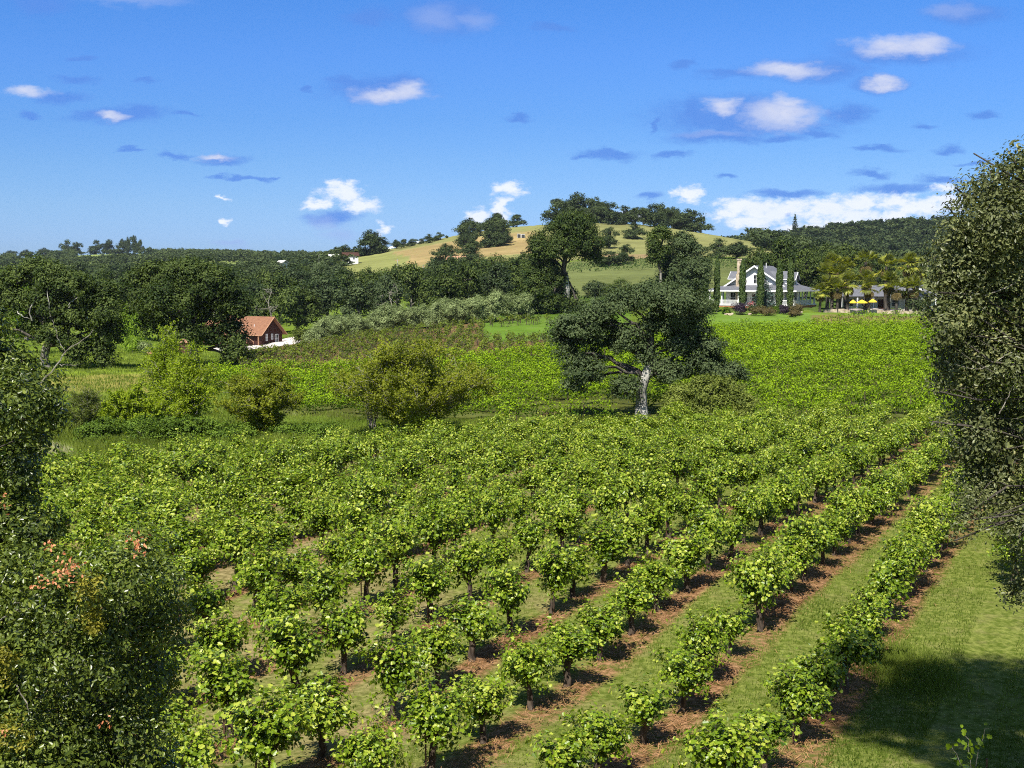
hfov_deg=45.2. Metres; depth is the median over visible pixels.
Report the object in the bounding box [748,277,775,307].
spruce tree
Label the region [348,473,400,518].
grapevine
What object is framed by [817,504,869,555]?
grapevine
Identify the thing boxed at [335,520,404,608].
grapevine
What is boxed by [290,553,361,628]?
grapevine
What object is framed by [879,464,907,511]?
grapevine
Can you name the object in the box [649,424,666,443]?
grapevine
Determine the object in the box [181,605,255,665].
grapevine
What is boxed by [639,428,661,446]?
grapevine
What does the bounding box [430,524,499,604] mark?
grapevine
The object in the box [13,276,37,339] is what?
oak tree
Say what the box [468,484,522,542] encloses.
grapevine
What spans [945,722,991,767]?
young vine
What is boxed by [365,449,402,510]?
grapevine
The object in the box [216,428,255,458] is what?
grapevine
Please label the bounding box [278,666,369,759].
grapevine
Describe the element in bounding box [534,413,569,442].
grapevine
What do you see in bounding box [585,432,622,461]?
grapevine
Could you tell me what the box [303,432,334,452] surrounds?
grapevine
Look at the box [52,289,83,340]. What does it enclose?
oak tree
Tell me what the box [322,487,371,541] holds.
grapevine
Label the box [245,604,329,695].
grapevine
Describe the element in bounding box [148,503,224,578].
grapevine
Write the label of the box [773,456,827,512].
grapevine
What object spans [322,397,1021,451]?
grapevines
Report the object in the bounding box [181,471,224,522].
grapevine
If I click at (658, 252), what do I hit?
oak tree
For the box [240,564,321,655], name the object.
grapevine
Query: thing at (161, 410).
bramble thicket
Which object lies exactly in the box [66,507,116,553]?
grapevine
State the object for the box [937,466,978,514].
grapevine
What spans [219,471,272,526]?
grapevine
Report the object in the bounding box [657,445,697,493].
grapevine
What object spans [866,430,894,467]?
grapevine
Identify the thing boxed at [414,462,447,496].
grapevine
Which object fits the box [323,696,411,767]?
grapevine
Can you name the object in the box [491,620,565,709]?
grapevine
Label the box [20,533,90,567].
grapevine
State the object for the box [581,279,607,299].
oak tree
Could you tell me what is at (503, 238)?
oak tree
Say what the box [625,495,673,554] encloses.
grapevine
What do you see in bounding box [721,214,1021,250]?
wooded hillside
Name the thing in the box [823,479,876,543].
grapevine
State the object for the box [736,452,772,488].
grapevine
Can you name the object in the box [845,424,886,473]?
grapevine
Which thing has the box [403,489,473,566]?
grapevine
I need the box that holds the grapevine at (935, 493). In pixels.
[926,488,961,521]
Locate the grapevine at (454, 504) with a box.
[415,486,486,554]
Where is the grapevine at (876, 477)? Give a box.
[856,464,908,516]
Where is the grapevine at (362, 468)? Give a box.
[347,455,383,480]
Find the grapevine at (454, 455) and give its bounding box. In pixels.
[436,442,472,473]
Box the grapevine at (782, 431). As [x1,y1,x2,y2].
[768,420,791,448]
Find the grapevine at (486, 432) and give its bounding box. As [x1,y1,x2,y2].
[476,427,503,457]
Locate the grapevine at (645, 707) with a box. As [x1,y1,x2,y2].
[610,672,675,743]
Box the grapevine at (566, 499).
[551,478,603,545]
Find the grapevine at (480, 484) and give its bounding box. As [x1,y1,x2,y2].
[457,470,499,520]
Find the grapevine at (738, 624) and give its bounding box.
[704,600,752,655]
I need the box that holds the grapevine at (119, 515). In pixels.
[91,496,161,551]
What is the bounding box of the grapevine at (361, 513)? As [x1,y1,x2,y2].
[332,495,391,549]
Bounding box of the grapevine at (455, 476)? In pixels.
[441,460,472,491]
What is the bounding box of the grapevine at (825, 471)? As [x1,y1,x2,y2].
[799,451,843,502]
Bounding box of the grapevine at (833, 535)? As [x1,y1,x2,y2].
[800,510,847,565]
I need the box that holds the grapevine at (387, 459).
[373,448,408,481]
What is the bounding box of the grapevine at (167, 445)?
[156,428,198,458]
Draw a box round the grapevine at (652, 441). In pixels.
[642,433,678,467]
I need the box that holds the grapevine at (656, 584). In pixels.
[625,544,691,611]
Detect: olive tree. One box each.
[300,322,325,345]
[314,314,336,338]
[324,315,349,337]
[340,317,361,337]
[344,312,370,331]
[359,310,385,334]
[372,306,390,328]
[377,301,408,330]
[394,306,416,330]
[403,305,426,326]
[412,303,441,327]
[427,299,450,322]
[438,295,464,323]
[448,298,472,324]
[462,292,488,320]
[472,299,498,321]
[485,288,513,320]
[498,291,521,319]
[506,291,534,318]
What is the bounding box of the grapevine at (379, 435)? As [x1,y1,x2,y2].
[359,422,396,461]
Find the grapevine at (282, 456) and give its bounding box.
[261,438,298,474]
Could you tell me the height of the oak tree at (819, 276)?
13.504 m
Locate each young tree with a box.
[4,270,38,351]
[113,304,153,350]
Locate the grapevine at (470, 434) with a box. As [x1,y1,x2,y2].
[459,423,484,451]
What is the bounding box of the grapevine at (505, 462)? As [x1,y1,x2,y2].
[476,438,522,477]
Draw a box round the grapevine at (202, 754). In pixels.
[152,708,241,767]
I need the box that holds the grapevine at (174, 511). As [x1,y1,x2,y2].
[142,488,204,553]
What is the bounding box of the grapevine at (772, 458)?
[754,442,784,478]
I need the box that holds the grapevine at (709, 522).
[682,499,736,571]
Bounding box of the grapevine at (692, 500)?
[677,480,709,526]
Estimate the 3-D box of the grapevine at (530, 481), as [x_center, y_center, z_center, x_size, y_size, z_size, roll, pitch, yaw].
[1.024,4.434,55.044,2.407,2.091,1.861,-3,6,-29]
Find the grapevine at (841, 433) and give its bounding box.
[824,420,849,448]
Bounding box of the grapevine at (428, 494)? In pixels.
[410,480,453,514]
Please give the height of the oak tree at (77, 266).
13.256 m
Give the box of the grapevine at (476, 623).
[437,592,506,661]
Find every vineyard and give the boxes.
[206,317,1023,421]
[237,313,552,370]
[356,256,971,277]
[715,308,946,327]
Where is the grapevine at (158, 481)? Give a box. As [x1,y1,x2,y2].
[139,470,182,495]
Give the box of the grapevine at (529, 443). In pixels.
[522,431,547,464]
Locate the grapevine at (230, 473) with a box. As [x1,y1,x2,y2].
[214,460,263,511]
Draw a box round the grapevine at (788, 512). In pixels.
[766,462,812,516]
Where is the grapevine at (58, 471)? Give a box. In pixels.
[38,457,75,490]
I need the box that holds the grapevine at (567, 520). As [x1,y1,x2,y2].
[538,500,587,550]
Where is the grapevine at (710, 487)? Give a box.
[686,462,727,506]
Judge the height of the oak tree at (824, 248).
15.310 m
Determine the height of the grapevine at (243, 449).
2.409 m
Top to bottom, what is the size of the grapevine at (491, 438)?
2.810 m
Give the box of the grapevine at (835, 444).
[820,429,839,457]
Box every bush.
[0,516,201,767]
[62,385,105,428]
[351,348,386,427]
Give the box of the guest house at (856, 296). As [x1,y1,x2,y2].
[842,285,941,309]
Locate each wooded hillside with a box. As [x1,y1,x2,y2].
[0,247,326,266]
[0,247,358,275]
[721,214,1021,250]
[740,227,1022,268]
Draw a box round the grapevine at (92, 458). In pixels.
[76,446,107,480]
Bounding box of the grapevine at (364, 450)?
[350,430,385,465]
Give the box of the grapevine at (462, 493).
[439,474,482,509]
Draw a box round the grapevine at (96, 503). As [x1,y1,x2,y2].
[70,486,115,532]
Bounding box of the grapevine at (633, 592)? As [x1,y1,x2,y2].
[603,570,661,634]
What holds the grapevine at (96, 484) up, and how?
on the ground at (991, 641)
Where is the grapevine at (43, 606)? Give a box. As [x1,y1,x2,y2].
[23,582,77,634]
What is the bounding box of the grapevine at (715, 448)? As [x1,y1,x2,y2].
[685,432,728,471]
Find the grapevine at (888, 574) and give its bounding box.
[862,551,922,619]
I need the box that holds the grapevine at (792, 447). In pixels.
[772,441,806,468]
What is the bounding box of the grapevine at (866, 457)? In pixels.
[843,442,873,482]
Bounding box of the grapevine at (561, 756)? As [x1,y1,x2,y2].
[525,719,596,767]
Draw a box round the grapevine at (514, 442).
[504,434,529,453]
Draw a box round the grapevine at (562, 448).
[540,429,573,461]
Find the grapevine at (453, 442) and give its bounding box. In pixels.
[438,435,466,456]
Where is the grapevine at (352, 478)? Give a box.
[330,463,377,500]
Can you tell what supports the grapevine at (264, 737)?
on the ground at (991, 641)
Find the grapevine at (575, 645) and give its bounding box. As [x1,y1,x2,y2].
[536,611,605,686]
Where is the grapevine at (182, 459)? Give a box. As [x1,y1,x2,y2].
[161,438,211,491]
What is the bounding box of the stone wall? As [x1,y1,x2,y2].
[823,309,922,313]
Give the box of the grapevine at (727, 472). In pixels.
[697,450,741,506]
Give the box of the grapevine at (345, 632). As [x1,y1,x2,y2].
[304,591,388,674]
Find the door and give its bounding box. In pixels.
[878,300,883,308]
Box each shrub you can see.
[121,335,141,352]
[136,340,152,354]
[287,327,309,343]
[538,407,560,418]
[658,372,760,417]
[717,358,752,384]
[721,306,731,312]
[729,302,749,314]
[749,304,776,315]
[768,305,779,313]
[779,304,789,313]
[788,300,803,313]
[788,310,801,316]
[903,297,930,310]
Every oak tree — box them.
[0,251,129,369]
[0,305,96,593]
[3,250,18,255]
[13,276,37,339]
[19,249,32,256]
[36,247,52,255]
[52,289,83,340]
[58,239,71,249]
[69,242,83,253]
[69,261,89,277]
[86,239,103,254]
[86,263,115,283]
[91,268,119,280]
[91,275,127,313]
[101,239,114,253]
[114,238,129,253]
[117,262,138,277]
[118,270,150,337]
[119,254,255,365]
[124,237,130,251]
[129,235,138,252]
[136,239,145,253]
[224,263,244,273]
[229,270,253,282]
[234,272,264,294]
[238,264,269,275]
[238,280,273,315]
[245,288,286,320]
[250,267,272,284]
[258,270,296,322]
[262,260,290,278]
[273,277,324,329]
[282,266,313,286]
[288,263,311,275]
[291,280,310,310]
[305,261,331,283]
[305,272,343,317]
[309,254,339,275]
[328,267,371,314]
[329,266,356,278]
[329,279,381,318]
[335,244,352,254]
[350,229,389,255]
[356,266,384,279]
[357,272,392,311]
[364,271,411,313]
[367,240,390,253]
[372,264,406,304]
[390,239,399,248]
[398,239,410,247]
[398,261,431,307]
[398,269,442,307]
[407,239,417,245]
[415,270,472,308]
[419,257,438,276]
[422,234,435,242]
[426,256,477,297]
[429,243,459,261]
[433,232,444,240]
[437,251,461,268]
[450,260,488,300]
[451,224,479,246]
[454,239,486,260]
[456,230,477,246]
[457,217,483,234]
[457,253,480,267]
[460,259,498,292]
[461,258,491,267]
[474,221,505,247]
[479,261,517,297]
[481,216,511,241]
[483,253,506,264]
[485,215,500,227]
[492,212,508,227]
[492,223,513,246]
[501,257,530,276]
[504,250,532,266]
[508,214,526,226]
[509,263,531,294]
[511,208,607,313]
[540,198,567,221]
[541,275,732,419]
[551,199,583,217]
[565,192,587,207]
[579,198,599,218]
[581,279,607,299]
[582,196,610,222]
[589,251,628,265]
[592,201,613,222]
[594,202,629,224]
[600,227,620,248]
[603,277,634,293]
[614,205,637,223]
[616,244,635,263]
[621,222,647,238]
[627,207,639,223]
[634,207,649,224]
[635,203,673,226]
[643,224,674,303]
[646,229,715,306]
[655,202,672,224]
[663,206,682,227]
[668,208,707,230]
[669,209,681,226]
[693,216,713,232]
[705,238,735,257]
[727,241,754,257]
[744,244,765,269]
[758,236,803,274]
[794,242,825,298]
[802,240,839,265]
[817,248,842,301]
[833,241,869,284]
[858,257,903,284]
[902,134,1023,614]
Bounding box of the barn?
[203,316,287,344]
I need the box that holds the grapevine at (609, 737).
[554,702,644,767]
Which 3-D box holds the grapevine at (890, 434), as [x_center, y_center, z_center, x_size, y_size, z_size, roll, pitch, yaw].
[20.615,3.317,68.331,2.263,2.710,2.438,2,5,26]
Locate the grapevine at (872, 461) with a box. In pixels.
[847,438,883,476]
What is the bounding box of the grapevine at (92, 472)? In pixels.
[72,457,126,490]
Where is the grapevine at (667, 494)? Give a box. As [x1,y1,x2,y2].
[641,473,690,538]
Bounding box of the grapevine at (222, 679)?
[177,642,266,738]
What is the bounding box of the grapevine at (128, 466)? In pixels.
[106,455,143,490]
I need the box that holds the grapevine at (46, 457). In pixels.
[6,443,57,471]
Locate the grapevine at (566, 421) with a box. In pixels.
[549,411,575,441]
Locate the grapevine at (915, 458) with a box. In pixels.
[894,453,927,492]
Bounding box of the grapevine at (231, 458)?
[211,450,249,496]
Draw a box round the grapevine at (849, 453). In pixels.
[826,438,864,485]
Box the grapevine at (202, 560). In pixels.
[166,535,226,592]
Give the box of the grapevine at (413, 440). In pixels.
[398,435,421,453]
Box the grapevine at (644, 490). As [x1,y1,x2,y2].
[630,465,659,512]
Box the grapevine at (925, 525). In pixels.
[892,504,949,571]
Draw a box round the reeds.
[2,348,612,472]
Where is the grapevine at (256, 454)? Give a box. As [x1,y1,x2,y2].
[230,437,280,485]
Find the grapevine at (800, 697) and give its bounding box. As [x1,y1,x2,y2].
[757,655,837,744]
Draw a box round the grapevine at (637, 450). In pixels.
[624,432,664,469]
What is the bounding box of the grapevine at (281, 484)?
[259,464,319,520]
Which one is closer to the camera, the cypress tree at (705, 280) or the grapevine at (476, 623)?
the grapevine at (476, 623)
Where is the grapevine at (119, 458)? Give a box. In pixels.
[97,440,146,479]
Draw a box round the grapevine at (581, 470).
[562,458,606,502]
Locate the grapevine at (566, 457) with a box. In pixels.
[555,443,591,488]
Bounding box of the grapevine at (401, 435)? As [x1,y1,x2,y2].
[382,425,409,451]
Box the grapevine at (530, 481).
[510,459,548,502]
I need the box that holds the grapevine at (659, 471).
[630,453,676,497]
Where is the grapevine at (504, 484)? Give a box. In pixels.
[488,468,527,499]
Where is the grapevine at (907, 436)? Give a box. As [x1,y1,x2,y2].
[886,421,912,456]
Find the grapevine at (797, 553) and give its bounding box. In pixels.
[760,525,815,592]
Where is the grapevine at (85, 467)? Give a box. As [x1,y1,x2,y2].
[61,451,111,486]
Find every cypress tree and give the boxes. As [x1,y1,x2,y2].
[702,265,708,300]
[713,254,720,311]
[738,258,746,308]
[756,260,764,311]
[775,258,783,313]
[786,258,794,309]
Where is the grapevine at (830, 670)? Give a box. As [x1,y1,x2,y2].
[786,643,852,716]
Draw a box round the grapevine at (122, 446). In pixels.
[105,432,154,470]
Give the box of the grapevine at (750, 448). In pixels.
[737,431,766,457]
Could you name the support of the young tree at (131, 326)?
on the ground at (991, 641)
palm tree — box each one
[810,282,830,311]
[815,261,837,309]
[818,274,836,309]
[822,251,843,308]
[826,278,848,311]
[827,263,852,308]
[837,255,857,308]
[838,270,859,309]
[853,247,877,309]
[857,269,879,309]
[859,278,881,309]
[876,253,899,310]
[877,270,899,309]
[886,276,906,313]
[896,251,922,310]
[898,277,917,310]
[904,274,925,312]
[910,255,927,309]
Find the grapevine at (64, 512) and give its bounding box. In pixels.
[30,488,87,542]
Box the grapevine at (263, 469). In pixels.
[242,454,283,497]
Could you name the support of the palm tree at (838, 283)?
on the ground at (991, 641)
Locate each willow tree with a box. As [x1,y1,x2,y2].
[96,377,171,425]
[136,317,187,419]
[148,339,228,423]
[210,362,305,433]
[323,334,503,433]
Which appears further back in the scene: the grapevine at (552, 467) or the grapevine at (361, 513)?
the grapevine at (552, 467)
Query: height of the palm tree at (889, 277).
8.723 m
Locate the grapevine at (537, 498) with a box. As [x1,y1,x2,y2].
[522,485,561,524]
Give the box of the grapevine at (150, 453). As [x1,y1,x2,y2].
[131,446,166,480]
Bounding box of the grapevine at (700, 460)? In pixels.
[678,441,712,487]
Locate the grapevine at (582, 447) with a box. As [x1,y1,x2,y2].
[570,438,603,464]
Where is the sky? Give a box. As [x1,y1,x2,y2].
[0,0,1023,257]
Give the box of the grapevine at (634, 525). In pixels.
[602,508,653,565]
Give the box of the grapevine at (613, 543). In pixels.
[564,511,638,582]
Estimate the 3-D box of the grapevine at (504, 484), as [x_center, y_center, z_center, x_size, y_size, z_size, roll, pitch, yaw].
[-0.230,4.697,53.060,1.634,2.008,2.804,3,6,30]
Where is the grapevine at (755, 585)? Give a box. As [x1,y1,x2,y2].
[721,537,797,631]
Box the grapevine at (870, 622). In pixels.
[822,594,907,665]
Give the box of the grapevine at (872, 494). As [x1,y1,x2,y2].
[833,481,886,535]
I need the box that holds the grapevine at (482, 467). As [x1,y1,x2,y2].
[462,453,499,486]
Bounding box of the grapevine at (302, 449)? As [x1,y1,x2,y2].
[290,440,315,464]
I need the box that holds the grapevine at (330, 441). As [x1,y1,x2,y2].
[312,434,343,453]
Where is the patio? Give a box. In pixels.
[849,308,916,310]
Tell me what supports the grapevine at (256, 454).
on the ground at (991, 641)
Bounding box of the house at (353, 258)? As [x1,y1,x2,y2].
[341,252,358,264]
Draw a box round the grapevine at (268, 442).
[247,430,286,454]
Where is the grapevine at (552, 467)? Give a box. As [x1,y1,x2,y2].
[531,447,575,483]
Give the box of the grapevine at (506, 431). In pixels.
[494,425,518,445]
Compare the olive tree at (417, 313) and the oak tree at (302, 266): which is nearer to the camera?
the olive tree at (417, 313)
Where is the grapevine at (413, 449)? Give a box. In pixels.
[385,437,430,473]
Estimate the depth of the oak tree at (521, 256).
369.21 m
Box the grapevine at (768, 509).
[739,481,784,535]
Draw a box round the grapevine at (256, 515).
[230,492,286,548]
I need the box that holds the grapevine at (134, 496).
[106,476,165,530]
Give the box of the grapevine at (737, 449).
[715,425,747,459]
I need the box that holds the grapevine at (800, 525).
[774,508,829,581]
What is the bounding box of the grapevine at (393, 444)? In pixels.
[377,436,408,458]
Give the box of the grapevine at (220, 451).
[191,435,237,470]
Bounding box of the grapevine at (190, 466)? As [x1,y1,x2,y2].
[173,446,223,508]
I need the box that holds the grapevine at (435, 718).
[389,663,486,767]
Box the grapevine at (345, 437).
[331,431,368,469]
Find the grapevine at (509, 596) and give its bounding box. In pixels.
[476,559,533,634]
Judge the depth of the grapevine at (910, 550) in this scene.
37.54 m
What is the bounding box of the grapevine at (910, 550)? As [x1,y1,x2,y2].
[874,523,934,599]
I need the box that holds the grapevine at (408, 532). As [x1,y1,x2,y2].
[366,512,425,590]
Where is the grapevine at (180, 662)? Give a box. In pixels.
[123,628,199,705]
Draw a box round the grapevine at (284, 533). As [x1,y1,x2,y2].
[261,517,300,572]
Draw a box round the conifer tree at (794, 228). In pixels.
[791,214,798,231]
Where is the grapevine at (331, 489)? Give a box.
[308,475,348,507]
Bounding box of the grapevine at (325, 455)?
[302,437,344,479]
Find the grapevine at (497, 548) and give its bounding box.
[470,523,521,582]
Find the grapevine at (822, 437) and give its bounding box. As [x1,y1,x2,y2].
[806,426,838,457]
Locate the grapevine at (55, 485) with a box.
[33,472,77,496]
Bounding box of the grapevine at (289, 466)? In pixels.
[279,450,314,481]
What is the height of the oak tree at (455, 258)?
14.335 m
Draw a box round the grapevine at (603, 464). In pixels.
[577,445,619,484]
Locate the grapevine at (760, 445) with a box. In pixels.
[745,423,773,456]
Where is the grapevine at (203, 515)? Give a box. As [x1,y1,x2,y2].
[190,503,235,563]
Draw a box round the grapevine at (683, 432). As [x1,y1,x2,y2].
[674,425,696,454]
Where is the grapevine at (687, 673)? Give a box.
[646,641,726,711]
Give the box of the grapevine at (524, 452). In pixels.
[507,438,539,479]
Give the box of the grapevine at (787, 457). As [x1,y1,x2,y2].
[771,448,796,477]
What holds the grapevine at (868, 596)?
on the ground at (991, 641)
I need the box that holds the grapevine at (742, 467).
[716,451,757,491]
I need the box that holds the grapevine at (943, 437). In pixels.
[930,425,956,465]
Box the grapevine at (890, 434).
[864,419,903,464]
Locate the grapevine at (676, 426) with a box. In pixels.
[664,419,687,435]
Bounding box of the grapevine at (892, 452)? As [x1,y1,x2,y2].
[890,428,904,462]
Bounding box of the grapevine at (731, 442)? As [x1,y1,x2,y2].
[705,425,744,459]
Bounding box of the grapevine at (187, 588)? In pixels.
[109,558,200,645]
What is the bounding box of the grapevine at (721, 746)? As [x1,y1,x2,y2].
[661,697,773,767]
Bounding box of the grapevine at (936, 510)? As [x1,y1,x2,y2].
[904,494,956,559]
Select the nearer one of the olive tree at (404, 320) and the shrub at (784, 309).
the olive tree at (404, 320)
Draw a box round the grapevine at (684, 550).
[653,521,726,592]
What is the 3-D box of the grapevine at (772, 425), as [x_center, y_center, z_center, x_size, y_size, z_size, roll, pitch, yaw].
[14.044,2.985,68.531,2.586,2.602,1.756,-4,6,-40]
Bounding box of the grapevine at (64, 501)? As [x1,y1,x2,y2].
[42,488,78,521]
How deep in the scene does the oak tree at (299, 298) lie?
263.18 m
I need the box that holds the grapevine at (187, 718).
[137,682,214,749]
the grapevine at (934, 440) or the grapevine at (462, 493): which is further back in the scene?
the grapevine at (934, 440)
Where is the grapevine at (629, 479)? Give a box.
[604,457,651,516]
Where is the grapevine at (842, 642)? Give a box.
[809,609,884,694]
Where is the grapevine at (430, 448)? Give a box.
[412,431,449,468]
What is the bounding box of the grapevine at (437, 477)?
[413,466,454,501]
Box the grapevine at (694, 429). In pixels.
[686,426,706,455]
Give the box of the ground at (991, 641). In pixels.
[1,223,1023,767]
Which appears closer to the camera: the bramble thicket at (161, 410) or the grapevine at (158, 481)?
the grapevine at (158, 481)
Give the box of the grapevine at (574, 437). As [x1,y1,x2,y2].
[563,425,591,455]
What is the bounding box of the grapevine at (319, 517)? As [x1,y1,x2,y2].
[297,488,343,556]
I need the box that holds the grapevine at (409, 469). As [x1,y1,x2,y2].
[386,447,431,491]
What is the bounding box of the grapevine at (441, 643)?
[396,607,468,693]
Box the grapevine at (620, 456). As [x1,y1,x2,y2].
[607,443,639,476]
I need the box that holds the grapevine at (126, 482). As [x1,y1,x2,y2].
[99,467,144,515]
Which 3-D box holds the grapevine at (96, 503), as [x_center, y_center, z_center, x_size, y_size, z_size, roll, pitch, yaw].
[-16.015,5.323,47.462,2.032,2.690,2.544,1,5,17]
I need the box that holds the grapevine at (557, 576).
[522,536,580,614]
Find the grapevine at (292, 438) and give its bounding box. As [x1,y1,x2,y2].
[282,432,311,454]
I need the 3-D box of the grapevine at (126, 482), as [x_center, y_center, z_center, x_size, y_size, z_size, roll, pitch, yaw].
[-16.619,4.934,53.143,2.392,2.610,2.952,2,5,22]
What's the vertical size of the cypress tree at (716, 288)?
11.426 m
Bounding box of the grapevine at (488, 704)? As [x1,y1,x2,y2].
[444,670,521,743]
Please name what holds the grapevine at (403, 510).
on the ground at (991, 641)
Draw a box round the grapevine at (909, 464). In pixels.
[888,454,930,496]
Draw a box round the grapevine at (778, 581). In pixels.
[736,546,798,609]
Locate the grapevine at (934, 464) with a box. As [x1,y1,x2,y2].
[919,443,946,481]
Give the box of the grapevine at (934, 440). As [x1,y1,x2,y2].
[916,427,955,471]
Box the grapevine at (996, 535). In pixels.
[982,508,1017,572]
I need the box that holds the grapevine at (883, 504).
[854,481,898,524]
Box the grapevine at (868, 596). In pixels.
[850,577,895,618]
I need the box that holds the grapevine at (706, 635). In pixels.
[666,605,735,683]
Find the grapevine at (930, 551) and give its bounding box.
[891,522,941,586]
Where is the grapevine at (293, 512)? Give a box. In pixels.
[274,489,318,540]
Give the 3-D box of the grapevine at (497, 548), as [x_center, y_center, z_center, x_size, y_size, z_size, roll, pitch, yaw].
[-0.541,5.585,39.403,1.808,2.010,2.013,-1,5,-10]
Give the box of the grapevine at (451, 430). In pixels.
[435,420,459,441]
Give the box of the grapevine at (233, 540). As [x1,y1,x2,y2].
[200,501,282,590]
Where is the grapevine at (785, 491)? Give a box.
[757,466,811,523]
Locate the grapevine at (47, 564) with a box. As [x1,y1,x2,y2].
[20,548,69,590]
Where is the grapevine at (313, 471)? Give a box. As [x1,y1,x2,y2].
[283,456,327,512]
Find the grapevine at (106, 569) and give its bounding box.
[60,549,127,610]
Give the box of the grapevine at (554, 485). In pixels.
[536,466,577,505]
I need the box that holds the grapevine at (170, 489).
[142,474,199,532]
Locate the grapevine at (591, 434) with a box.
[576,425,607,450]
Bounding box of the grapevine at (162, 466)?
[137,452,193,487]
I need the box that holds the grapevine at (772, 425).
[746,414,779,449]
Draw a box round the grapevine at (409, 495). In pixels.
[388,474,423,510]
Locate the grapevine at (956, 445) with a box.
[938,429,962,459]
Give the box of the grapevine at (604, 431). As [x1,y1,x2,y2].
[590,423,615,443]
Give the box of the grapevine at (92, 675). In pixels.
[47,636,123,735]
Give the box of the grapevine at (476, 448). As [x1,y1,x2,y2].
[457,431,488,470]
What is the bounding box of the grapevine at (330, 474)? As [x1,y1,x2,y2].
[320,464,352,489]
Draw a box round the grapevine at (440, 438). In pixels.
[413,428,449,464]
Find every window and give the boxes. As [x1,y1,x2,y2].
[730,292,735,301]
[753,275,756,283]
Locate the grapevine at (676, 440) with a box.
[658,420,692,454]
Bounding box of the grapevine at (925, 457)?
[897,439,941,485]
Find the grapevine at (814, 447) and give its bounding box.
[805,435,825,465]
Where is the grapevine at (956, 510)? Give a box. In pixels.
[901,493,966,550]
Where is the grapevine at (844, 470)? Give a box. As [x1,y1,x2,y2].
[815,447,854,492]
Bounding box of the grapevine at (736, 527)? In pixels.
[720,509,750,559]
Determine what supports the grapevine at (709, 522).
on the ground at (991, 641)
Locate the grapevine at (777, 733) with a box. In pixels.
[727,702,801,767]
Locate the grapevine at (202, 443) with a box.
[191,433,230,461]
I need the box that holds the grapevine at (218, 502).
[191,479,238,520]
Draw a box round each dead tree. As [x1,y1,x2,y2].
[255,288,277,316]
[379,283,404,306]
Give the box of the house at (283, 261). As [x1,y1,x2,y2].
[277,260,288,267]
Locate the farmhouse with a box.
[709,259,819,307]
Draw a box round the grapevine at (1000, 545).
[986,526,1023,583]
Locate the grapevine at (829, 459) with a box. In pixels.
[806,446,846,496]
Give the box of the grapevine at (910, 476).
[882,459,919,504]
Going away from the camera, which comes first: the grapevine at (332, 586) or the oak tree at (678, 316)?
the grapevine at (332, 586)
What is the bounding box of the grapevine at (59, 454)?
[44,445,84,488]
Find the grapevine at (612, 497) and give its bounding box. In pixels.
[583,468,634,530]
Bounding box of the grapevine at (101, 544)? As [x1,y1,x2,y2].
[61,531,124,582]
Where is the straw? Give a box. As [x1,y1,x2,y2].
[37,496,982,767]
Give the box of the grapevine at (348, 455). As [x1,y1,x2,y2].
[330,435,361,475]
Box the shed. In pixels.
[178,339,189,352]
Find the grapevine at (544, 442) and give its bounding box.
[527,425,560,461]
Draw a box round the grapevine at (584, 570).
[555,539,600,597]
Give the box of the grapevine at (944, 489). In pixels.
[936,481,973,529]
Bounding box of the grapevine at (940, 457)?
[921,438,952,474]
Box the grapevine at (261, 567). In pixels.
[225,532,294,620]
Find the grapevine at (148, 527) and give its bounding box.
[112,512,179,563]
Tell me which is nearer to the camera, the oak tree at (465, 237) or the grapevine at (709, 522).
the grapevine at (709, 522)
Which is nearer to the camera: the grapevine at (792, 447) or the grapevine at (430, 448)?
the grapevine at (792, 447)
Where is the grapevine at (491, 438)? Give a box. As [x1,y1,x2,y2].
[480,424,512,470]
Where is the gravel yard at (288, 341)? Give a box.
[214,337,297,349]
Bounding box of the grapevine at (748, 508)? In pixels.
[720,482,769,544]
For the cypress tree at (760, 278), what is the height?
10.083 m
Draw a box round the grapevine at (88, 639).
[61,595,122,659]
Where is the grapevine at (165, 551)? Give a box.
[105,539,178,599]
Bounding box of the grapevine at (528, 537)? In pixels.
[503,504,560,572]
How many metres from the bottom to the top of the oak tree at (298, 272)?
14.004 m
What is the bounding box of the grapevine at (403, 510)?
[383,496,421,540]
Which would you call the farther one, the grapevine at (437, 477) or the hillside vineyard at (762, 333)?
the hillside vineyard at (762, 333)
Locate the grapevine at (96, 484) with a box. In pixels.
[58,469,124,514]
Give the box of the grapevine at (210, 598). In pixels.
[176,571,236,629]
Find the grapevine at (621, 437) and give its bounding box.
[597,424,636,457]
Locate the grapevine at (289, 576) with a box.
[273,539,329,591]
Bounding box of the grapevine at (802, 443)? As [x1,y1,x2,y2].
[776,425,816,471]
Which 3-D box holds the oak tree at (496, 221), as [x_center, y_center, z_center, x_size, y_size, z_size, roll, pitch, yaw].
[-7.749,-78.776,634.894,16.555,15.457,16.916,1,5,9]
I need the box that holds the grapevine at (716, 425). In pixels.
[702,413,738,437]
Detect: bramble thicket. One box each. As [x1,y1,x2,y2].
[72,413,160,442]
[98,402,176,418]
[122,412,223,441]
[203,420,259,439]
[264,419,351,439]
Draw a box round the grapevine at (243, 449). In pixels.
[226,438,258,473]
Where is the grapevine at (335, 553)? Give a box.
[315,524,363,581]
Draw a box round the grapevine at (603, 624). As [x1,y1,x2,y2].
[565,593,639,660]
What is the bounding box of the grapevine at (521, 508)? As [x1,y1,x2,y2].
[500,484,533,534]
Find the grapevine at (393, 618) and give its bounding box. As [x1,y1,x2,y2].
[366,582,423,647]
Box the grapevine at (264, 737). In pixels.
[217,681,321,767]
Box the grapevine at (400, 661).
[346,619,433,723]
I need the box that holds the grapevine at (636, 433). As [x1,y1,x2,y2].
[619,422,648,465]
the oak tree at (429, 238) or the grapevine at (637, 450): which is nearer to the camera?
the grapevine at (637, 450)
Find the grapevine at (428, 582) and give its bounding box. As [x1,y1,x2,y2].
[393,552,457,622]

